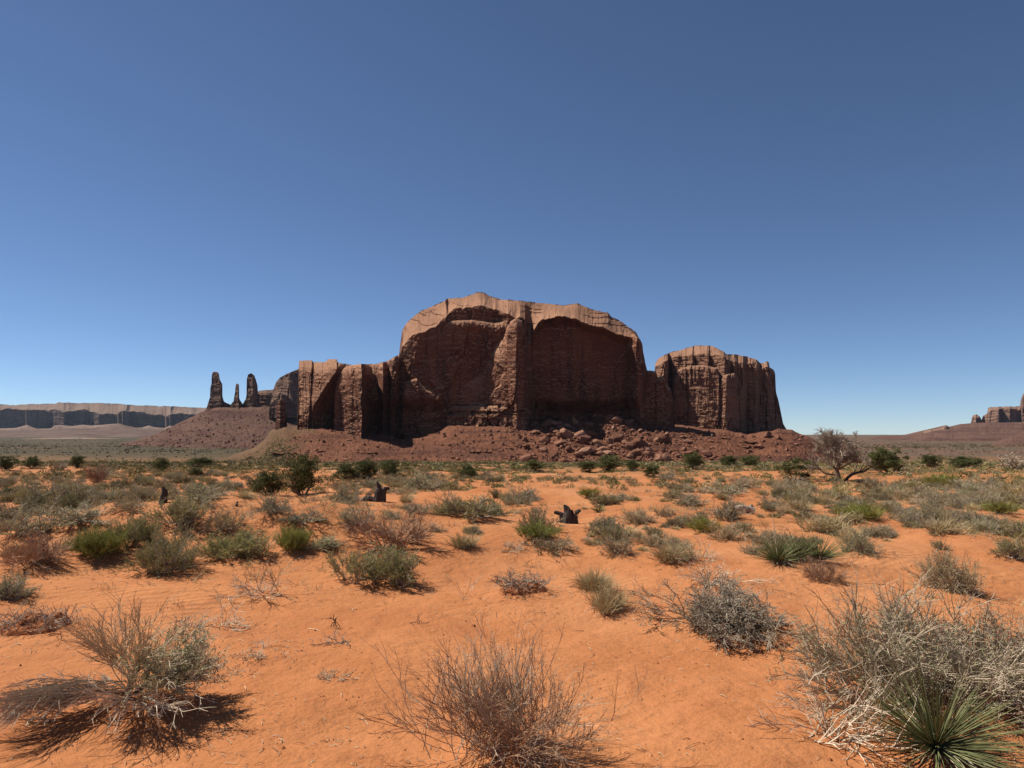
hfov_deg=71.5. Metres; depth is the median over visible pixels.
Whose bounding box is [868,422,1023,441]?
mesa slope
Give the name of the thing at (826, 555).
yucca plant
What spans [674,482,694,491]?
sage bush
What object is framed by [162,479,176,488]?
sage bush
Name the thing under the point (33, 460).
juniper tree
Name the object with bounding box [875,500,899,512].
olive bush
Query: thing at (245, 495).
grass tuft
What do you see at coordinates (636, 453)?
boulder
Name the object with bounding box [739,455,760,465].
juniper tree
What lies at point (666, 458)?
boulder
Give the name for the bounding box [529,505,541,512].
sage bush
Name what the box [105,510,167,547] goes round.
olive bush
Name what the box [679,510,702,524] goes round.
sage bush
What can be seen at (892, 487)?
sage bush
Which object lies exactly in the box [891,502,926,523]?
sage bush
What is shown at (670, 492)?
olive bush
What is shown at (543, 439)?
boulder
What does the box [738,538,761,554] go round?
sage bush
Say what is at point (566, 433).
boulder
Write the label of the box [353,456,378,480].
juniper tree
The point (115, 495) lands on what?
sage bush
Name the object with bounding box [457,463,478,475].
juniper tree
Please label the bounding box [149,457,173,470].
juniper tree
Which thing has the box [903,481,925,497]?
twiggy bush
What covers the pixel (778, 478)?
sage bush
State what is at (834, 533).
olive bush
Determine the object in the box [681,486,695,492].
olive bush
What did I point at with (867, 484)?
sage bush
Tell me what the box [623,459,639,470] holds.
juniper tree
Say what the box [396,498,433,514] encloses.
sage bush
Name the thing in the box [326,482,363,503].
sage bush
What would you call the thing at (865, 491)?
olive bush
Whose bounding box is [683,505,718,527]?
sage bush
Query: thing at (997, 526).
sage bush
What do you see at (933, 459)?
juniper tree
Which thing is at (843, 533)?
grass tuft
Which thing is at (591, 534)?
grass tuft
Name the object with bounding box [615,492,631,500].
sage bush
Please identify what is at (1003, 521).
twiggy bush
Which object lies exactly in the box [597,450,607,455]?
boulder
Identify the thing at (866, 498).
olive bush
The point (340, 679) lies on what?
twigs
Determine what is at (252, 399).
rock spire
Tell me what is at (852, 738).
dead branch
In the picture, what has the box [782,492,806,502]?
golden bush
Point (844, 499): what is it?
olive bush
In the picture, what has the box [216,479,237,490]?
sage bush
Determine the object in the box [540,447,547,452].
boulder
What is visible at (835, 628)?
dead branch
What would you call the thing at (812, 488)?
sage bush
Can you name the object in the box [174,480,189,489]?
twiggy bush
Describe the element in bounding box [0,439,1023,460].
distant scrub
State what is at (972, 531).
golden bush
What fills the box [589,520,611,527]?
olive bush
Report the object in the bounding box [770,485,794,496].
olive bush
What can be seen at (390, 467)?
juniper tree
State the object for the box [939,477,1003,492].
sage bush
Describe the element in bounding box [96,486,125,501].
sage bush
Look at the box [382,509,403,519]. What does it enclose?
sage bush
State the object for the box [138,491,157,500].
olive bush
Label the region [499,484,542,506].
sage bush
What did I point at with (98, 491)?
sage bush
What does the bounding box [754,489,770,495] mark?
olive bush
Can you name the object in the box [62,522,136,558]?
broom bush
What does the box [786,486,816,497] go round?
olive bush
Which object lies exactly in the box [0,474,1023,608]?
dry grass
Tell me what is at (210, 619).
dead bush
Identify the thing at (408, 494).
grass tuft
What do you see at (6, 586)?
sage bush
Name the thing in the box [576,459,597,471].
juniper tree
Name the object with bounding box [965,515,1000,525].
sage bush
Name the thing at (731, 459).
juniper tree
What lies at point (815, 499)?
olive bush
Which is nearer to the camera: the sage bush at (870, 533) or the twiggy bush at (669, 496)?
the sage bush at (870, 533)
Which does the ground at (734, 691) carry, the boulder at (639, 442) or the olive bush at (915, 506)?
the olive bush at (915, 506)
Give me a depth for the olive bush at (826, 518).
11.20 m
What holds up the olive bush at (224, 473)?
on the ground at (734, 691)
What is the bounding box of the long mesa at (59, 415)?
[0,402,205,429]
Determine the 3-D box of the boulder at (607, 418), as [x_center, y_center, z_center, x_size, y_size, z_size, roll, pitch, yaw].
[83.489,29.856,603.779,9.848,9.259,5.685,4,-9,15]
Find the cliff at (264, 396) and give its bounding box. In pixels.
[258,390,272,406]
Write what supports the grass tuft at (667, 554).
on the ground at (734, 691)
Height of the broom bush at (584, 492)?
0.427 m
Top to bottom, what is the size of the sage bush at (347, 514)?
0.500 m
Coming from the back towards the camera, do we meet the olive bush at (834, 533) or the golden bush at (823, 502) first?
the golden bush at (823, 502)
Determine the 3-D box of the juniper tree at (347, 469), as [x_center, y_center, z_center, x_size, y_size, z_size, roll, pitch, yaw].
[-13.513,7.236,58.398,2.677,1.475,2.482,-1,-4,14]
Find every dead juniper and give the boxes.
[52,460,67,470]
[994,451,1023,468]
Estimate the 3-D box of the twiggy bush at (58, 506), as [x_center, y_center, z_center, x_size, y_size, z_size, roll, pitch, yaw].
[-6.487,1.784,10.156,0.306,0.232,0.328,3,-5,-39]
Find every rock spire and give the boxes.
[206,372,230,409]
[230,384,243,407]
[243,373,260,406]
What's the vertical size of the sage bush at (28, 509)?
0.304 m
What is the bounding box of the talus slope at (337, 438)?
[226,419,835,462]
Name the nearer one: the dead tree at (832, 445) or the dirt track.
the dead tree at (832, 445)
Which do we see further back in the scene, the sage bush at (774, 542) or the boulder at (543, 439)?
the boulder at (543, 439)
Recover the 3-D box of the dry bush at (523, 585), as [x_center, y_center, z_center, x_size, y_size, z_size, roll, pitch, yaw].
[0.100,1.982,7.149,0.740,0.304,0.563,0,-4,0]
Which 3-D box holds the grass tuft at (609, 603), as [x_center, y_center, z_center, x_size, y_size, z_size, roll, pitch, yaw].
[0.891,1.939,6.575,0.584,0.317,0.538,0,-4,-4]
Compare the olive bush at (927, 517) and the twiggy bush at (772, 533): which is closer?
the twiggy bush at (772, 533)
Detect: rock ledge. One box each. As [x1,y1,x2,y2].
[272,452,297,454]
[738,441,757,442]
[741,445,772,447]
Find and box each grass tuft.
[233,489,255,498]
[399,489,414,498]
[399,496,412,502]
[442,526,484,548]
[448,482,460,488]
[456,523,477,532]
[567,559,622,593]
[579,575,637,615]
[582,537,601,545]
[585,531,594,536]
[588,526,602,533]
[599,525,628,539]
[612,524,643,535]
[634,544,650,550]
[645,535,715,562]
[712,491,730,499]
[739,525,760,533]
[779,511,863,533]
[781,496,823,510]
[818,493,838,501]
[833,525,870,544]
[868,498,897,510]
[917,513,975,535]
[952,519,969,527]
[961,502,982,510]
[987,479,1023,496]
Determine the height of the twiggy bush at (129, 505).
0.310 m
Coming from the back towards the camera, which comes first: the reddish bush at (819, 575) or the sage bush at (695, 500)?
the sage bush at (695, 500)
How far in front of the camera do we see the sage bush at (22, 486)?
43.91 m
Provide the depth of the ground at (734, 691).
5.82 m
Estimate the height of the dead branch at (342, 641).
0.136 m
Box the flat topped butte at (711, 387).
[655,345,785,433]
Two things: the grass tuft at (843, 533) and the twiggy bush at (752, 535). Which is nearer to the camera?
the grass tuft at (843, 533)
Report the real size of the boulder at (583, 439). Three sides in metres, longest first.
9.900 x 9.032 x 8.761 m
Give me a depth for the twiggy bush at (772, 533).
10.35 m
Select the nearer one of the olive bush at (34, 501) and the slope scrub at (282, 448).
the olive bush at (34, 501)
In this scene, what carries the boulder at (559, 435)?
on the talus slope at (337, 438)
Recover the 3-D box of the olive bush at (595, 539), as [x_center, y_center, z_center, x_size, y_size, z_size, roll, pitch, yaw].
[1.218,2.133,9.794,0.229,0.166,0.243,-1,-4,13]
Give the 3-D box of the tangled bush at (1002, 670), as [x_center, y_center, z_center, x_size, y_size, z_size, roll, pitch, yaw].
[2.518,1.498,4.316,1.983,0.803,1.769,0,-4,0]
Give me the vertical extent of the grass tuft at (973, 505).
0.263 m
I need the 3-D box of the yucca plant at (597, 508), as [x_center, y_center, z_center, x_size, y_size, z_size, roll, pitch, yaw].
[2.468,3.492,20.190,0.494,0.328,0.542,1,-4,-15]
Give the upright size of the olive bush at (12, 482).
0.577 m
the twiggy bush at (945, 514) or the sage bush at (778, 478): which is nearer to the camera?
the twiggy bush at (945, 514)
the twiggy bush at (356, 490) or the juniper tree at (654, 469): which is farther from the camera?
the juniper tree at (654, 469)
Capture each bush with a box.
[0,482,13,488]
[0,488,23,502]
[0,496,37,519]
[0,501,65,537]
[0,521,75,572]
[0,539,32,555]
[0,570,42,600]
[0,583,250,734]
[0,600,88,636]
[2,479,15,484]
[3,469,95,510]
[7,481,32,490]
[9,504,38,516]
[13,487,42,504]
[20,495,48,510]
[28,495,114,530]
[31,483,75,500]
[32,503,49,514]
[43,478,94,510]
[46,503,68,514]
[52,535,81,549]
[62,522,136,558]
[82,457,107,483]
[85,483,117,498]
[85,494,110,506]
[91,464,116,475]
[94,481,110,488]
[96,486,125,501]
[105,487,132,501]
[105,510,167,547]
[106,494,148,513]
[110,475,133,484]
[118,515,213,577]
[121,483,156,501]
[125,481,149,490]
[132,471,154,481]
[136,477,158,485]
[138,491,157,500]
[138,493,216,528]
[153,479,164,487]
[160,471,174,478]
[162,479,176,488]
[164,479,235,502]
[166,472,183,482]
[166,595,251,632]
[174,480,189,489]
[176,474,195,483]
[189,525,281,560]
[194,475,212,480]
[197,500,257,533]
[202,468,217,474]
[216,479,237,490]
[218,471,230,475]
[232,480,245,486]
[232,634,285,662]
[237,487,248,492]
[250,494,294,515]
[271,522,319,551]
[274,504,332,525]
[301,530,348,551]
[309,666,335,680]
[323,542,421,587]
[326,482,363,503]
[330,477,353,489]
[331,494,354,503]
[336,498,380,531]
[336,500,439,551]
[347,608,649,767]
[349,487,366,494]
[354,476,382,487]
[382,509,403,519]
[392,480,405,487]
[395,469,444,490]
[395,484,417,492]
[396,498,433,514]
[398,487,418,494]
[414,470,440,479]
[427,489,462,512]
[428,522,449,532]
[430,489,520,522]
[462,524,482,533]
[464,526,483,534]
[475,474,484,479]
[479,469,496,476]
[483,498,499,508]
[487,489,502,497]
[488,566,556,595]
[491,475,507,481]
[498,491,510,498]
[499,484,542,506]
[501,541,524,552]
[509,486,542,498]
[512,516,563,539]
[516,502,565,528]
[518,528,580,556]
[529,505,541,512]
[576,485,607,496]
[583,512,624,532]
[588,490,615,504]
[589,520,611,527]
[591,495,611,504]
[592,517,615,526]
[593,534,605,544]
[595,523,639,558]
[599,523,618,535]
[601,522,629,541]
[604,496,620,504]
[614,508,648,525]
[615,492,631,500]
[619,504,659,521]
[625,566,804,655]
[629,496,641,500]
[629,525,660,546]
[639,526,668,536]
[648,503,677,516]
[650,533,674,544]
[654,469,678,479]
[655,487,687,498]
[656,522,670,527]
[660,533,695,549]
[663,491,678,498]
[664,515,687,526]
[665,478,680,489]
[668,491,710,506]
[672,483,684,491]
[672,536,720,560]
[672,552,779,591]
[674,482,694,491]
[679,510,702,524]
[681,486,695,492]
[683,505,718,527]
[684,515,722,533]
[697,479,749,494]
[702,516,750,542]
[709,495,746,520]
[726,499,749,506]
[727,469,758,489]
[730,520,755,530]
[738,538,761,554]
[743,530,772,541]
[751,534,769,544]
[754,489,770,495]
[754,493,787,507]
[756,530,799,552]
[760,525,788,542]
[762,502,781,511]
[765,561,1023,735]
[766,481,789,492]
[766,511,781,517]
[769,476,795,488]
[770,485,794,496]
[778,490,799,499]
[778,504,794,512]
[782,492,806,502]
[785,533,816,545]
[786,475,803,484]
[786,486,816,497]
[787,491,814,504]
[788,508,812,518]
[789,478,820,492]
[799,556,856,583]
[809,496,821,503]
[811,512,853,526]
[817,499,831,504]
[818,483,852,496]
[819,492,869,506]
[820,486,844,499]
[825,507,839,513]
[825,529,842,537]
[830,497,887,520]
[837,525,889,558]
[839,491,864,502]
[842,511,866,522]
[857,486,877,495]
[858,523,879,538]
[858,523,884,536]
[859,470,889,489]
[860,494,876,502]
[862,489,890,499]
[871,524,898,538]
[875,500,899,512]
[876,522,892,532]
[880,493,899,500]
[882,497,900,504]
[886,480,910,490]
[887,480,907,490]
[887,485,911,499]
[887,503,908,515]
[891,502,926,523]
[900,519,924,527]
[900,535,989,596]
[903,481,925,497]
[904,494,928,502]
[904,509,933,526]
[907,504,924,515]
[909,475,925,481]
[911,484,939,500]
[912,490,927,499]
[914,494,949,508]
[919,469,963,487]
[920,504,963,525]
[920,505,943,514]
[920,512,941,520]
[923,480,943,487]
[924,485,945,494]
[925,484,962,497]
[925,491,944,499]
[928,539,950,549]
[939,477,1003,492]
[943,502,962,508]
[944,496,962,505]
[946,507,963,513]
[949,495,982,509]
[957,515,990,531]
[958,492,978,498]
[960,506,990,521]
[962,492,984,506]
[964,527,980,533]
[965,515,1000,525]
[965,521,996,532]
[966,512,998,523]
[972,486,1020,510]
[973,486,1011,499]
[975,520,1011,535]
[978,491,1022,505]
[979,497,1023,513]
[982,476,998,485]
[984,512,1011,527]
[984,513,1007,525]
[984,534,1023,560]
[991,481,1019,492]
[996,517,1023,539]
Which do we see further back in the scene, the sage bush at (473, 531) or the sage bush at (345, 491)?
the sage bush at (345, 491)
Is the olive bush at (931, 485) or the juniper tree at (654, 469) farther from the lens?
the juniper tree at (654, 469)
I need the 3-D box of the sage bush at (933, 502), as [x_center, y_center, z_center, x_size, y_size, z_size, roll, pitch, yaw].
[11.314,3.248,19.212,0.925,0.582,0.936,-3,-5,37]
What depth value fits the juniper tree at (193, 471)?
59.36 m
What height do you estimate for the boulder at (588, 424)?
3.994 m
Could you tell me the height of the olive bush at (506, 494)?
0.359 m
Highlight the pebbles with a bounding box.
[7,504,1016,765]
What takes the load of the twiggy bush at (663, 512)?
on the ground at (734, 691)
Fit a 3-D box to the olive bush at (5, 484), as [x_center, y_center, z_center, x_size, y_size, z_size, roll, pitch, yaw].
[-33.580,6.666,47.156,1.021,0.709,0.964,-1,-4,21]
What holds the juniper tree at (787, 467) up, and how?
on the ground at (734, 691)
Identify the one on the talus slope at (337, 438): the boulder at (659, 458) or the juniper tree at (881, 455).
the boulder at (659, 458)
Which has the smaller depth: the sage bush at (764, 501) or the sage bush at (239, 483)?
the sage bush at (764, 501)
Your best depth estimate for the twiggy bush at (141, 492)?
10.70 m
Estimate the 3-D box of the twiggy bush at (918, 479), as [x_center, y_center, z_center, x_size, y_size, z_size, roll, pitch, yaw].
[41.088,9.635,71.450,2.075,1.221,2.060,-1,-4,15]
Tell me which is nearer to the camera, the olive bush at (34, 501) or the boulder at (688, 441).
the olive bush at (34, 501)
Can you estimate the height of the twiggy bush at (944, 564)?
0.712 m
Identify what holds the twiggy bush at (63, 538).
on the ground at (734, 691)
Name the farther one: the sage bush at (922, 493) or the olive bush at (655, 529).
the sage bush at (922, 493)
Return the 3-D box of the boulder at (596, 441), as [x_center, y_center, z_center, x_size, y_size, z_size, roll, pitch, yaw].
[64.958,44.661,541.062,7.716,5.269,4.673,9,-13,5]
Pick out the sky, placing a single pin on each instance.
(829, 194)
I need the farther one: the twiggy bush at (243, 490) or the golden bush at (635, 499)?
the twiggy bush at (243, 490)
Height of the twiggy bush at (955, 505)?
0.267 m
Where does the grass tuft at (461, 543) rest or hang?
on the ground at (734, 691)
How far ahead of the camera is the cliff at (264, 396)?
1763.05 m
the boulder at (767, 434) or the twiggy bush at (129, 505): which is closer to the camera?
the twiggy bush at (129, 505)
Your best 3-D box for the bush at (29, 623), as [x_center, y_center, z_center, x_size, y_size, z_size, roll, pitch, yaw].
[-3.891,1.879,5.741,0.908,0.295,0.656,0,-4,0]
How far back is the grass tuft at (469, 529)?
9.97 m
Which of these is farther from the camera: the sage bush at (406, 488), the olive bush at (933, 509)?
the sage bush at (406, 488)
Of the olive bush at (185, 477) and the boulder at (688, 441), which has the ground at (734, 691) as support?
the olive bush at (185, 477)
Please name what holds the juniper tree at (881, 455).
on the ground at (734, 691)
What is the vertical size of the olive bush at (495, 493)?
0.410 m
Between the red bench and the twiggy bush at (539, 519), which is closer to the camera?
the twiggy bush at (539, 519)
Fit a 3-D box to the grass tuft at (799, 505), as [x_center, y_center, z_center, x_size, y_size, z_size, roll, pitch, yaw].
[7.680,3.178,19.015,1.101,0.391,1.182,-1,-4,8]
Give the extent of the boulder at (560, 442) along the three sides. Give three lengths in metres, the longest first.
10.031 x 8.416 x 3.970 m
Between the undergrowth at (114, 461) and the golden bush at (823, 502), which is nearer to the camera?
the golden bush at (823, 502)
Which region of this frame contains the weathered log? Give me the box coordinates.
[733,504,754,513]
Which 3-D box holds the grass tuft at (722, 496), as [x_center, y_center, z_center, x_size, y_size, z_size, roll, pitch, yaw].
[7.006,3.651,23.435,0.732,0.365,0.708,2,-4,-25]
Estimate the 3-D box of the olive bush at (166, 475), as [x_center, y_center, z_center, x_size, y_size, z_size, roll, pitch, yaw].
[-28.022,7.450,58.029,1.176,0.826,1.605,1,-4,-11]
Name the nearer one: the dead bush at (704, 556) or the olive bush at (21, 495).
the dead bush at (704, 556)
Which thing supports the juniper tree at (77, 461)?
on the ground at (734, 691)
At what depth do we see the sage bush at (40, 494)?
11.09 m
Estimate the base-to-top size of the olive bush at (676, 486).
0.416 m
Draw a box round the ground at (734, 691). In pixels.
[0,435,1023,767]
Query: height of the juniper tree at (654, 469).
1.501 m
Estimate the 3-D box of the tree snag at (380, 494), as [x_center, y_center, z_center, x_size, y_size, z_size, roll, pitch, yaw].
[-5.344,4.169,27.066,1.377,0.915,0.391,0,-4,0]
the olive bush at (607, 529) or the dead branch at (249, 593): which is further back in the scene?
the olive bush at (607, 529)
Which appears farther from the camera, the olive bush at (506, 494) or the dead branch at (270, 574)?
the olive bush at (506, 494)
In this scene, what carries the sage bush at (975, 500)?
on the ground at (734, 691)
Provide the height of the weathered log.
0.235 m
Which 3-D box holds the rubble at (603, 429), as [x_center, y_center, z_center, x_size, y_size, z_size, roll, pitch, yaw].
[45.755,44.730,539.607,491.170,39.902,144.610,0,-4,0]
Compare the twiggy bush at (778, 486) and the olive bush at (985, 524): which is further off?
the twiggy bush at (778, 486)
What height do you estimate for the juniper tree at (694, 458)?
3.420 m
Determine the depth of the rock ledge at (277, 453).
523.04 m
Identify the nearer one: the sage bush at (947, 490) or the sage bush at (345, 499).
the sage bush at (345, 499)
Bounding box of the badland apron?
[0,424,164,436]
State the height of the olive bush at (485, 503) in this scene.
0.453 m
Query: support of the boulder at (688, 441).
on the talus slope at (337, 438)
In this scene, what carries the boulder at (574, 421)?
on the talus slope at (337, 438)
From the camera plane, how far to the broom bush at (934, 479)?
56.10 m
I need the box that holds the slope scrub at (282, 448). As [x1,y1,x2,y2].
[227,434,304,461]
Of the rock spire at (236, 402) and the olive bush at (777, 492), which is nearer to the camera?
the olive bush at (777, 492)
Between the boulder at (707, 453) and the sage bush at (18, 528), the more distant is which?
the boulder at (707, 453)
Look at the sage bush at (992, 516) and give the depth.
11.58 m
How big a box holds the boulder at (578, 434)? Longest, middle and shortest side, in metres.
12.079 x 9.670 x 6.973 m
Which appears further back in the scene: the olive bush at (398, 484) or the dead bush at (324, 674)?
the olive bush at (398, 484)
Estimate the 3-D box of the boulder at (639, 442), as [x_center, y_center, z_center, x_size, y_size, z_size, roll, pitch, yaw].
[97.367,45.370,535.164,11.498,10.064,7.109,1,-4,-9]
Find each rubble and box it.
[121,407,294,448]
[284,419,829,461]
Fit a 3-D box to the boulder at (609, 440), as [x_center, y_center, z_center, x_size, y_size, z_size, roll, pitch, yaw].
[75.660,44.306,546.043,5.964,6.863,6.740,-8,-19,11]
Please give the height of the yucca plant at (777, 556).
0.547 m
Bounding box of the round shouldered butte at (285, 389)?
[269,369,298,417]
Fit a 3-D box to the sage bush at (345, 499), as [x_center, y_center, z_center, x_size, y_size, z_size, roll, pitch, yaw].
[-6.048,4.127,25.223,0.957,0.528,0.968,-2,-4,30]
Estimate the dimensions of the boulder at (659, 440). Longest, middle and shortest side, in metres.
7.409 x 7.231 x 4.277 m
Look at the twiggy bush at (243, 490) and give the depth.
43.03 m
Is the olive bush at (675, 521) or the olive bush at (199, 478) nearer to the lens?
the olive bush at (675, 521)
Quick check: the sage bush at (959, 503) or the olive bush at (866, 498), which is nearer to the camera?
the sage bush at (959, 503)
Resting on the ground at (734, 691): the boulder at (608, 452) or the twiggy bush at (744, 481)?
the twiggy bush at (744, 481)
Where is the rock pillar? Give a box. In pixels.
[275,399,286,429]
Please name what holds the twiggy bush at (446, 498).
on the ground at (734, 691)
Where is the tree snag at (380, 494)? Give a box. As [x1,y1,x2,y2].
[361,481,389,501]
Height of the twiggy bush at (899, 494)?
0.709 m
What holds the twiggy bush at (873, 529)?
on the ground at (734, 691)
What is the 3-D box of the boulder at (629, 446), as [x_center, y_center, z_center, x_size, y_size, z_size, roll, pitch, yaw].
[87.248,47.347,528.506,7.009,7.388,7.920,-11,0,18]
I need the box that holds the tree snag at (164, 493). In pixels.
[159,487,168,503]
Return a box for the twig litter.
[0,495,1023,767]
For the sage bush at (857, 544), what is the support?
on the ground at (734, 691)
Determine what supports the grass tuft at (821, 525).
on the ground at (734, 691)
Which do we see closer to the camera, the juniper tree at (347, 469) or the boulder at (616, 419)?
the juniper tree at (347, 469)
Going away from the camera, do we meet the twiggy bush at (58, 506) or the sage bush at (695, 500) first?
the twiggy bush at (58, 506)
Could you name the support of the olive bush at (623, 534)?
on the ground at (734, 691)
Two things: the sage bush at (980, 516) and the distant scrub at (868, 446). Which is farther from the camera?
the distant scrub at (868, 446)
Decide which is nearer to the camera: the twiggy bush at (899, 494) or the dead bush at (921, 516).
the dead bush at (921, 516)
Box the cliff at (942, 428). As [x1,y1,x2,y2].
[922,425,949,433]
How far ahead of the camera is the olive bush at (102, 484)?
50.63 m
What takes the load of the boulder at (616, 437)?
on the talus slope at (337, 438)
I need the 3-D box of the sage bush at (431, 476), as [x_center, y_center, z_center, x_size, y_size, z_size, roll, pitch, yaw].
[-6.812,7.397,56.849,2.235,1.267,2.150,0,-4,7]
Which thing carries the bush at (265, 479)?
on the ground at (734, 691)
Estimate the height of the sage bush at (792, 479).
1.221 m
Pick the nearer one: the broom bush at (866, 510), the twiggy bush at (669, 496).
the broom bush at (866, 510)
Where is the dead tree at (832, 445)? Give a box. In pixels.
[800,427,880,481]
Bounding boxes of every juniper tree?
[0,455,18,469]
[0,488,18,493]
[22,456,41,468]
[69,454,85,467]
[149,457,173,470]
[183,457,216,467]
[187,467,203,476]
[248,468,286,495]
[280,453,322,494]
[332,463,363,480]
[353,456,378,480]
[377,459,400,475]
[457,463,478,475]
[521,459,546,470]
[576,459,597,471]
[594,454,626,471]
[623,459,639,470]
[640,463,662,476]
[680,451,705,468]
[718,455,738,465]
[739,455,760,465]
[773,456,813,479]
[856,446,910,473]
[917,452,942,466]
[941,456,986,467]
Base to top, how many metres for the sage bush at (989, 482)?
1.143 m
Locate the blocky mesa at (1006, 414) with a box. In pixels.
[971,393,1023,422]
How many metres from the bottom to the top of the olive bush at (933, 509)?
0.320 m
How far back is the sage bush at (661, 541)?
10.12 m
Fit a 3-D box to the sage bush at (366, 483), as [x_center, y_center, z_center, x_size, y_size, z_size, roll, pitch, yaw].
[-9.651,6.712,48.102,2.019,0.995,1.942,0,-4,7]
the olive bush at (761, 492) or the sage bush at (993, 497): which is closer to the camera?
the sage bush at (993, 497)
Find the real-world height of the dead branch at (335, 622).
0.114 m
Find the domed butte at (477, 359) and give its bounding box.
[297,292,674,438]
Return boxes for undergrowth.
[0,458,1020,464]
[0,466,1023,493]
[1,461,1023,476]
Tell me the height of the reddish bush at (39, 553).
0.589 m
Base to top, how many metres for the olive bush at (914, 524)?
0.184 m
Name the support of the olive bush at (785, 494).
on the ground at (734, 691)
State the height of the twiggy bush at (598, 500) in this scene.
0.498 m
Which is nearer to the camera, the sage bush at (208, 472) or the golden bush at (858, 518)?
the golden bush at (858, 518)
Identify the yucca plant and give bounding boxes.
[590,502,604,512]
[746,521,813,566]
[770,528,828,561]
[793,531,850,561]
[836,650,1023,767]
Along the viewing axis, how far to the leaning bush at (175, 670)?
4.05 m
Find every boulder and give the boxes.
[520,454,536,461]
[539,436,550,443]
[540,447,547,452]
[554,440,566,445]
[556,431,565,438]
[560,428,573,438]
[565,446,574,452]
[572,418,578,423]
[574,430,586,438]
[574,451,582,457]
[577,435,588,443]
[579,447,591,454]
[584,423,592,426]
[585,430,597,436]
[592,439,601,445]
[596,446,607,451]
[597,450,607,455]
[603,450,613,454]
[604,414,613,422]
[606,437,613,443]
[611,416,622,422]
[611,433,622,441]
[624,442,633,449]
[631,450,641,455]
[633,438,648,447]
[645,451,653,456]
[653,437,662,443]
[654,455,664,461]
[657,434,670,443]
[662,454,671,461]
[683,439,692,443]
[701,450,712,456]
[756,444,763,448]
[763,431,771,437]
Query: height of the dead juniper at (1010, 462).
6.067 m
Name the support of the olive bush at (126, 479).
on the ground at (734, 691)
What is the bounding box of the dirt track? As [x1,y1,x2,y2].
[30,438,117,438]
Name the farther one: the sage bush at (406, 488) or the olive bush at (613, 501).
the sage bush at (406, 488)
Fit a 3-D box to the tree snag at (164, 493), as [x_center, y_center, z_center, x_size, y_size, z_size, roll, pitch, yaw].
[-4.946,1.613,10.167,0.201,0.287,0.089,0,-4,0]
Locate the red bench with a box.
[990,432,1023,445]
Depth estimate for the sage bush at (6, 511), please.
10.57 m
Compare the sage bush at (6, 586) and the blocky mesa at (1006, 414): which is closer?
the sage bush at (6, 586)
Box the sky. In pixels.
[0,0,1023,434]
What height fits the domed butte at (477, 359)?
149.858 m
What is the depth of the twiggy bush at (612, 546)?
9.10 m
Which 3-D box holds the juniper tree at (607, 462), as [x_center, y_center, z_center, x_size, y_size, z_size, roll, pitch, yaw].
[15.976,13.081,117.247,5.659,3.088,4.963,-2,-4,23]
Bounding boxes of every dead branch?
[199,568,282,605]
[232,561,299,593]
[311,625,350,646]
[324,614,339,627]
[442,575,481,595]
[744,660,931,767]
[765,620,812,641]
[810,607,860,645]
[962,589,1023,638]
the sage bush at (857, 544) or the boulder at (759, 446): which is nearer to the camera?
the sage bush at (857, 544)
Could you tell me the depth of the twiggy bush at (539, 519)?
10.29 m
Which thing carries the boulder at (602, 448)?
on the talus slope at (337, 438)
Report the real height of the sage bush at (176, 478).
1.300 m
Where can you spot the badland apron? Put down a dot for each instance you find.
(118, 430)
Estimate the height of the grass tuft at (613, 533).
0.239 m
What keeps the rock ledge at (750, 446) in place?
on the talus slope at (337, 438)
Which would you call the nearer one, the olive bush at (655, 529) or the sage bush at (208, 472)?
the olive bush at (655, 529)
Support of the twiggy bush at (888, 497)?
on the ground at (734, 691)
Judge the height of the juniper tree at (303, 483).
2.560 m
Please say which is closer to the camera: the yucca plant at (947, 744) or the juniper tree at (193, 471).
the yucca plant at (947, 744)
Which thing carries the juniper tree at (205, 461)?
on the ground at (734, 691)
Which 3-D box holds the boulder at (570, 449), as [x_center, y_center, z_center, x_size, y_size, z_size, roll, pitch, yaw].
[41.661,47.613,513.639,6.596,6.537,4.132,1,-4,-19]
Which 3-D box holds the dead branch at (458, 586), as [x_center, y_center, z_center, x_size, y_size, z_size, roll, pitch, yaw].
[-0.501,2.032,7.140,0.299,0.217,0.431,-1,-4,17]
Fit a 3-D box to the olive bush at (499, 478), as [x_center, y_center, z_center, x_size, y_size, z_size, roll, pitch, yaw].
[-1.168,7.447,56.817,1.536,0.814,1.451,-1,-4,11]
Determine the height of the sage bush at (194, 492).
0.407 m
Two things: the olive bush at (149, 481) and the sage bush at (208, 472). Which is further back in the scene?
the sage bush at (208, 472)
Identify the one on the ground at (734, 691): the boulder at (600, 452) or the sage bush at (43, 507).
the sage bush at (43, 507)
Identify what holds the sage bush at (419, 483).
on the ground at (734, 691)
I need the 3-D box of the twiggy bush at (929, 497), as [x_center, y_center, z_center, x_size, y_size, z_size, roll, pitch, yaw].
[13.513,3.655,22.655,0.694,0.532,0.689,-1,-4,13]
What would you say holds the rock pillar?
on the talus slope at (337, 438)

